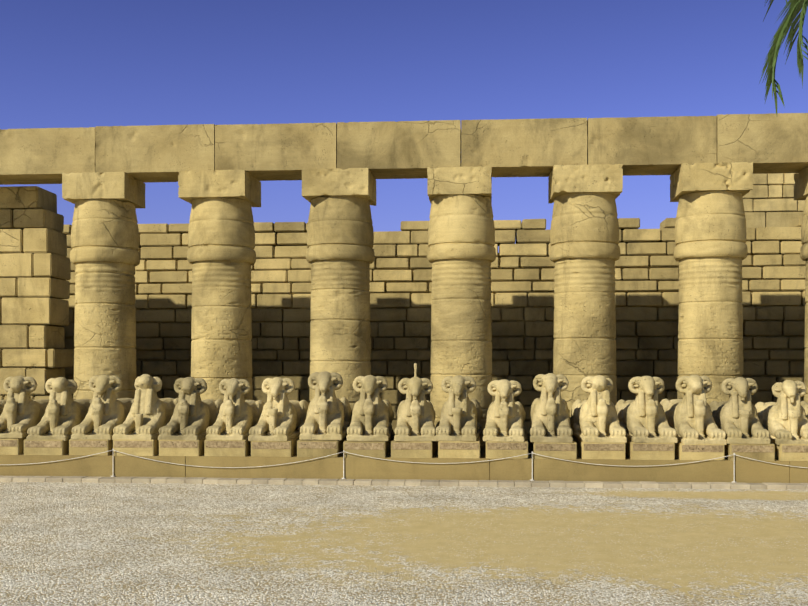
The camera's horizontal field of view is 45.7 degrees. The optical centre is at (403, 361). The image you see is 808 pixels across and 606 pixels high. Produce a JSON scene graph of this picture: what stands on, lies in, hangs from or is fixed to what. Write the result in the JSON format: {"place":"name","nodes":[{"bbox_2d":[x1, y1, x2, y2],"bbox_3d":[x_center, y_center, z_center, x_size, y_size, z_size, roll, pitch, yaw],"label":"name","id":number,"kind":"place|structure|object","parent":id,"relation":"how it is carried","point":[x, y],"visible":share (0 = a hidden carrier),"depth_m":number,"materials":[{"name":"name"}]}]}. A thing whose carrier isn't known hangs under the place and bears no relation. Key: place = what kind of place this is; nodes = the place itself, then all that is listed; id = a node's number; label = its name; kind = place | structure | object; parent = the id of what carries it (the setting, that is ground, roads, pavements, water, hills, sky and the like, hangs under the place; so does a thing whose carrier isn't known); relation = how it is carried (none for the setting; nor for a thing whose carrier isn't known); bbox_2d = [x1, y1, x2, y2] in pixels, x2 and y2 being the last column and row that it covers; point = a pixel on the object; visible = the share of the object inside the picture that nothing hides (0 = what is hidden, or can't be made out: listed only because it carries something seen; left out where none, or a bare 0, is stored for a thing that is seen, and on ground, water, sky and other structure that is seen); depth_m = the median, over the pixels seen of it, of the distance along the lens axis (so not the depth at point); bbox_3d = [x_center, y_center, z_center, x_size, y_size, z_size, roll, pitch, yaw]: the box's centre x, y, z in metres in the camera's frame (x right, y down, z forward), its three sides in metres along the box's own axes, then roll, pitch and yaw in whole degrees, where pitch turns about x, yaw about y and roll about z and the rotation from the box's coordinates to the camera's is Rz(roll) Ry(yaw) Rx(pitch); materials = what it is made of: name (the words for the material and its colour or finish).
{"place":"outdoors","nodes":[
{"label":"outdoors","id":0,"kind":"place"},
{"bbox_2d":[0,482,807,605],"bbox_3d":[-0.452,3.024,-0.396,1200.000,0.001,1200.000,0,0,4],"label":"ground","id":1,"kind":"structure","parent":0,"point":[109,544],"depth_m":15.73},
{"bbox_2d":[0,186,73,399],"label":"stone wall","id":2,"kind":"structure","parent":1,"relation":"on","point":[35,268],"depth_m":29.81,"materials":[{"name":"stone"}]},
{"bbox_2d":[70,199,139,399],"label":"papyrus column","id":3,"kind":"structure","parent":1,"relation":"on","point":[104,256],"depth_m":27.97,"materials":[{"name":"stone"}]},
{"bbox_2d":[62,172,144,207],"bbox_3d":[-8.953,-5.091,28.733,1.858,0.773,1.856,0,0,4],"label":"abacus","id":4,"kind":"object","parent":3,"relation":"on","point":[123,186],"visible":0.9,"depth_m":27.84,"materials":[{"name":"stone"}]},
{"bbox_2d":[0,127,95,184],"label":"architrave beam","id":5,"kind":"structure","parent":4,"relation":"on","point":[39,155],"depth_m":28.09,"materials":[{"name":"stone"}]},
{"bbox_2d":[95,124,214,182],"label":"architrave beam","id":6,"kind":"structure","parent":4,"relation":"on","point":[154,153],"depth_m":27.82,"materials":[{"name":"stone"}]},
{"bbox_2d":[187,197,255,399],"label":"papyrus column","id":7,"kind":"structure","parent":1,"relation":"on","point":[221,255],"depth_m":27.68,"materials":[{"name":"stone"}]},
{"bbox_2d":[178,170,260,206],"bbox_3d":[-5.430,-5.090,28.465,1.960,0.771,1.967,0,0,5],"label":"abacus","id":8,"kind":"object","parent":7,"relation":"on","point":[235,184],"visible":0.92,"depth_m":27.52,"materials":[{"name":"stone"}]},
{"bbox_2d":[215,123,336,180],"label":"architrave beam","id":9,"kind":"structure","parent":8,"relation":"on","point":[271,152],"depth_m":27.55,"materials":[{"name":"stone"}]},
{"bbox_2d":[306,196,374,424],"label":"papyrus column","id":10,"kind":"structure","parent":1,"relation":"on","point":[340,255],"depth_m":27.41,"materials":[{"name":"stone"}]},
{"bbox_2d":[302,168,375,205],"bbox_3d":[-1.877,-5.090,28.194,1.923,0.770,1.924,0,0,5],"label":"abacus","id":11,"kind":"object","parent":10,"relation":"on","point":[354,182],"visible":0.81,"depth_m":27.26,"materials":[{"name":"stone"}]},
{"bbox_2d":[337,120,460,178],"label":"architrave beam","id":12,"kind":"structure","parent":11,"relation":"on","point":[398,150],"depth_m":27.29,"materials":[{"name":"stone"}]},
{"bbox_2d":[0,437,807,482],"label":"wall","id":13,"kind":"structure","parent":1,"relation":"on","point":[494,469],"depth_m":23.77,"materials":[{"name":"beige stone"}]},
{"bbox_2d":[0,399,5,414],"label":"ram sphinx","id":14,"kind":"object","parent":13,"relation":"on","point":[2,402],"visible":0.1,"depth_m":26.60,"materials":[{"name":"stone"}]},
{"bbox_2d":[0,375,48,437],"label":"ram sphinx","id":15,"kind":"object","parent":13,"relation":"on","point":[23,412],"visible":0.73,"depth_m":25.39,"materials":[{"name":"stone"}]},
{"bbox_2d":[26,377,92,440],"bbox_3d":[-9.086,1.217,26.105,1.062,1.608,3.230,0,1,2],"label":"ram sphinx","id":16,"kind":"object","parent":13,"relation":"on","point":[64,414],"visible":0.79,"depth_m":25.24,"materials":[{"name":"stone"}]},
{"bbox_2d":[71,375,133,439],"bbox_3d":[-7.906,1.184,26.053,1.084,1.659,3.215,0,0,3],"label":"ram sphinx","id":17,"kind":"object","parent":13,"relation":"on","point":[108,411],"visible":0.75,"depth_m":25.17,"materials":[{"name":"stone"}]},
{"bbox_2d":[112,374,178,439],"bbox_3d":[-6.741,1.174,25.928,1.074,1.669,3.212,0,0,6],"label":"ram sphinx","id":18,"kind":"object","parent":13,"relation":"on","point":[150,414],"visible":0.73,"depth_m":25.08,"materials":[{"name":"stone"}]},
{"bbox_2d":[158,377,223,440],"bbox_3d":[-5.563,1.206,25.825,1.067,1.599,3.164,0,1,6],"label":"ram sphinx","id":19,"kind":"object","parent":13,"relation":"on","point":[194,416],"visible":0.73,"depth_m":24.97,"materials":[{"name":"stone"}]},
{"bbox_2d":[206,378,264,439],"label":"ram sphinx","id":20,"kind":"object","parent":13,"relation":"on","point":[239,416],"visible":0.92,"depth_m":24.87,"materials":[{"name":"stone"}]},
{"bbox_2d":[248,377,308,440],"bbox_3d":[-3.216,1.219,25.619,1.064,1.604,3.067,0,0,8],"label":"ram sphinx","id":21,"kind":"object","parent":13,"relation":"on","point":[283,417],"visible":0.88,"depth_m":24.81,"materials":[{"name":"stone"}]},
{"bbox_2d":[299,371,351,439],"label":"ram sphinx","id":22,"kind":"object","parent":13,"relation":"on","point":[329,415],"visible":0.96,"depth_m":24.72,"materials":[{"name":"stone"}]},
{"bbox_2d":[347,375,393,440],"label":"ram sphinx","id":23,"kind":"object","parent":13,"relation":"on","point":[372,416],"visible":1,"depth_m":24.61,"materials":[{"name":"stone"}]},
{"bbox_2d":[0,440,807,451],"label":"statue pedestals","id":24,"kind":"object","parent":13,"relation":"on","point":[427,446],"visible":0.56,"depth_m":23.80,"materials":[{"name":"beige stone"}]},
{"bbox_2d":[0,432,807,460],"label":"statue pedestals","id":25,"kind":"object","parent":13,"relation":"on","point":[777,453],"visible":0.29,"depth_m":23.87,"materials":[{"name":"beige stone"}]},
{"bbox_2d":[394,363,435,440],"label":"ram sphinx","id":26,"kind":"object","parent":13,"relation":"on","point":[416,414],"visible":1,"depth_m":24.51,"materials":[{"name":"stone"}]},
{"bbox_2d":[435,375,482,440],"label":"ram sphinx","id":27,"kind":"object","parent":13,"relation":"on","point":[461,417],"visible":1,"depth_m":24.47,"materials":[{"name":"stone"}]},
{"bbox_2d":[483,379,525,441],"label":"ram sphinx","id":28,"kind":"object","parent":13,"relation":"on","point":[506,415],"visible":1,"depth_m":24.33,"materials":[{"name":"stone"}]},
{"bbox_2d":[530,373,572,442],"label":"ram sphinx","id":29,"kind":"object","parent":13,"relation":"on","point":[550,415],"visible":1,"depth_m":24.24,"materials":[{"name":"stone"}]},
{"bbox_2d":[571,375,626,442],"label":"ram sphinx","id":30,"kind":"object","parent":13,"relation":"on","point":[594,418],"visible":0.96,"depth_m":24.20,"materials":[{"name":"stone"}]},
{"bbox_2d":[615,376,677,442],"bbox_3d":[6.194,1.185,24.943,1.096,1.631,3.179,0,0,2],"label":"ram sphinx","id":31,"kind":"object","parent":13,"relation":"on","point":[642,418],"visible":0.9,"depth_m":24.08,"materials":[{"name":"stone"}]},
{"bbox_2d":[660,375,726,444],"bbox_3d":[7.370,1.177,24.865,1.080,1.689,3.231,0,1,2],"label":"ram sphinx","id":32,"kind":"object","parent":13,"relation":"on","point":[690,418],"visible":0.83,"depth_m":24.00,"materials":[{"name":"stone"}]},
{"bbox_2d":[709,377,770,443],"bbox_3d":[8.536,1.211,24.723,1.060,1.613,3.140,0,0,7],"label":"ram sphinx","id":33,"kind":"object","parent":13,"relation":"on","point":[736,418],"visible":0.88,"depth_m":23.88,"materials":[{"name":"stone"}]},
{"bbox_2d":[755,380,807,444],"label":"ram sphinx","id":34,"kind":"object","parent":13,"relation":"on","point":[783,419],"visible":0.94,"depth_m":23.80,"materials":[{"name":"stone"}]},
{"bbox_2d":[800,401,807,418],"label":"ram sphinx","id":35,"kind":"object","parent":13,"relation":"on","point":[804,404],"visible":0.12,"depth_m":25.26,"materials":[{"name":"stone"}]},
{"bbox_2d":[0,476,807,489],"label":"kerb stones","id":36,"kind":"object","parent":1,"relation":"on","point":[501,483],"visible":0.79,"depth_m":23.29,"materials":[{"name":"beige stone"}]},
{"bbox_2d":[9,449,806,481],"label":"rope barrier","id":37,"kind":"object","parent":1,"relation":"on","point":[113,450],"visible":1,"depth_m":23.73,"materials":[{"name":"fabric"}]},
{"bbox_2d":[52,216,805,436],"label":"court wall","id":38,"kind":"structure","parent":1,"relation":"on","point":[646,289],"depth_m":34.55,"materials":[{"name":"stone"}]},
{"bbox_2d":[427,194,495,445],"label":"papyrus column","id":39,"kind":"structure","parent":1,"relation":"on","point":[461,253],"depth_m":27.16,"materials":[{"name":"stone"}]},
{"bbox_2d":[427,166,491,203],"bbox_3d":[1.640,-5.089,27.925,1.819,0.772,1.817,0,0,5],"label":"abacus","id":40,"kind":"object","parent":39,"relation":"on","point":[442,181],"visible":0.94,"depth_m":27.03,"materials":[{"name":"stone"}]},
{"bbox_2d":[461,118,586,176],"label":"architrave beam","id":41,"kind":"structure","parent":40,"relation":"on","point":[522,147],"depth_m":27.03,"materials":[{"name":"stone"}]},
{"bbox_2d":[549,193,619,428],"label":"papyrus column","id":42,"kind":"structure","parent":1,"relation":"on","point":[584,253],"depth_m":26.88,"materials":[{"name":"stone"}]},
{"bbox_2d":[548,164,622,202],"bbox_3d":[5.193,-5.091,27.657,1.911,0.772,1.909,0,0,4],"label":"abacus","id":43,"kind":"object","parent":42,"relation":"on","point":[596,178],"visible":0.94,"depth_m":26.72,"materials":[{"name":"stone"}]},
{"bbox_2d":[673,191,747,403],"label":"papyrus column","id":44,"kind":"structure","parent":1,"relation":"on","point":[710,251],"depth_m":26.61,"materials":[{"name":"stone"}]},
{"bbox_2d":[670,162,752,201],"bbox_3d":[8.731,-5.091,27.386,1.911,0.771,1.910,0,0,5],"label":"abacus","id":45,"kind":"object","parent":44,"relation":"on","point":[686,178],"visible":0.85,"depth_m":26.47,"materials":[{"name":"stone"}]},
{"bbox_2d":[587,116,716,175],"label":"architrave beam","id":46,"kind":"structure","parent":45,"relation":"on","point":[635,146],"depth_m":26.76,"materials":[{"name":"stone"}]},
{"bbox_2d":[717,113,807,173],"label":"architrave beam","id":47,"kind":"structure","parent":45,"relation":"on","point":[770,143],"depth_m":26.52,"materials":[{"name":"stone"}]},
{"bbox_2d":[742,173,804,228],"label":"pylon wall","id":48,"kind":"structure","parent":1,"relation":"on","point":[769,200],"depth_m":40.52,"materials":[{"name":"stone"}]},
{"bbox_2d":[759,0,807,117],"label":"palm","id":49,"kind":"object","parent":1,"relation":"on","point":[795,7],"visible":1,"depth_m":11.77,"materials":[{"name":"green plant"}]},
{"bbox_2d":[800,195,807,401],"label":"papyrus column","id":50,"kind":"structure","parent":1,"relation":"on","point":[804,243],"depth_m":27.16,"materials":[{"name":"stone"}]},
{"bbox_2d":[794,166,807,199],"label":"abacus","id":51,"kind":"object","parent":50,"relation":"on","point":[801,185],"visible":1,"depth_m":27.54,"materials":[{"name":"stone"}]},
{"bbox_2d":[0,0,807,252],"label":"sky","id":52,"kind":"structure","parent":0,"point":[64,63],"materials":[{"name":"blue"}]}
]}

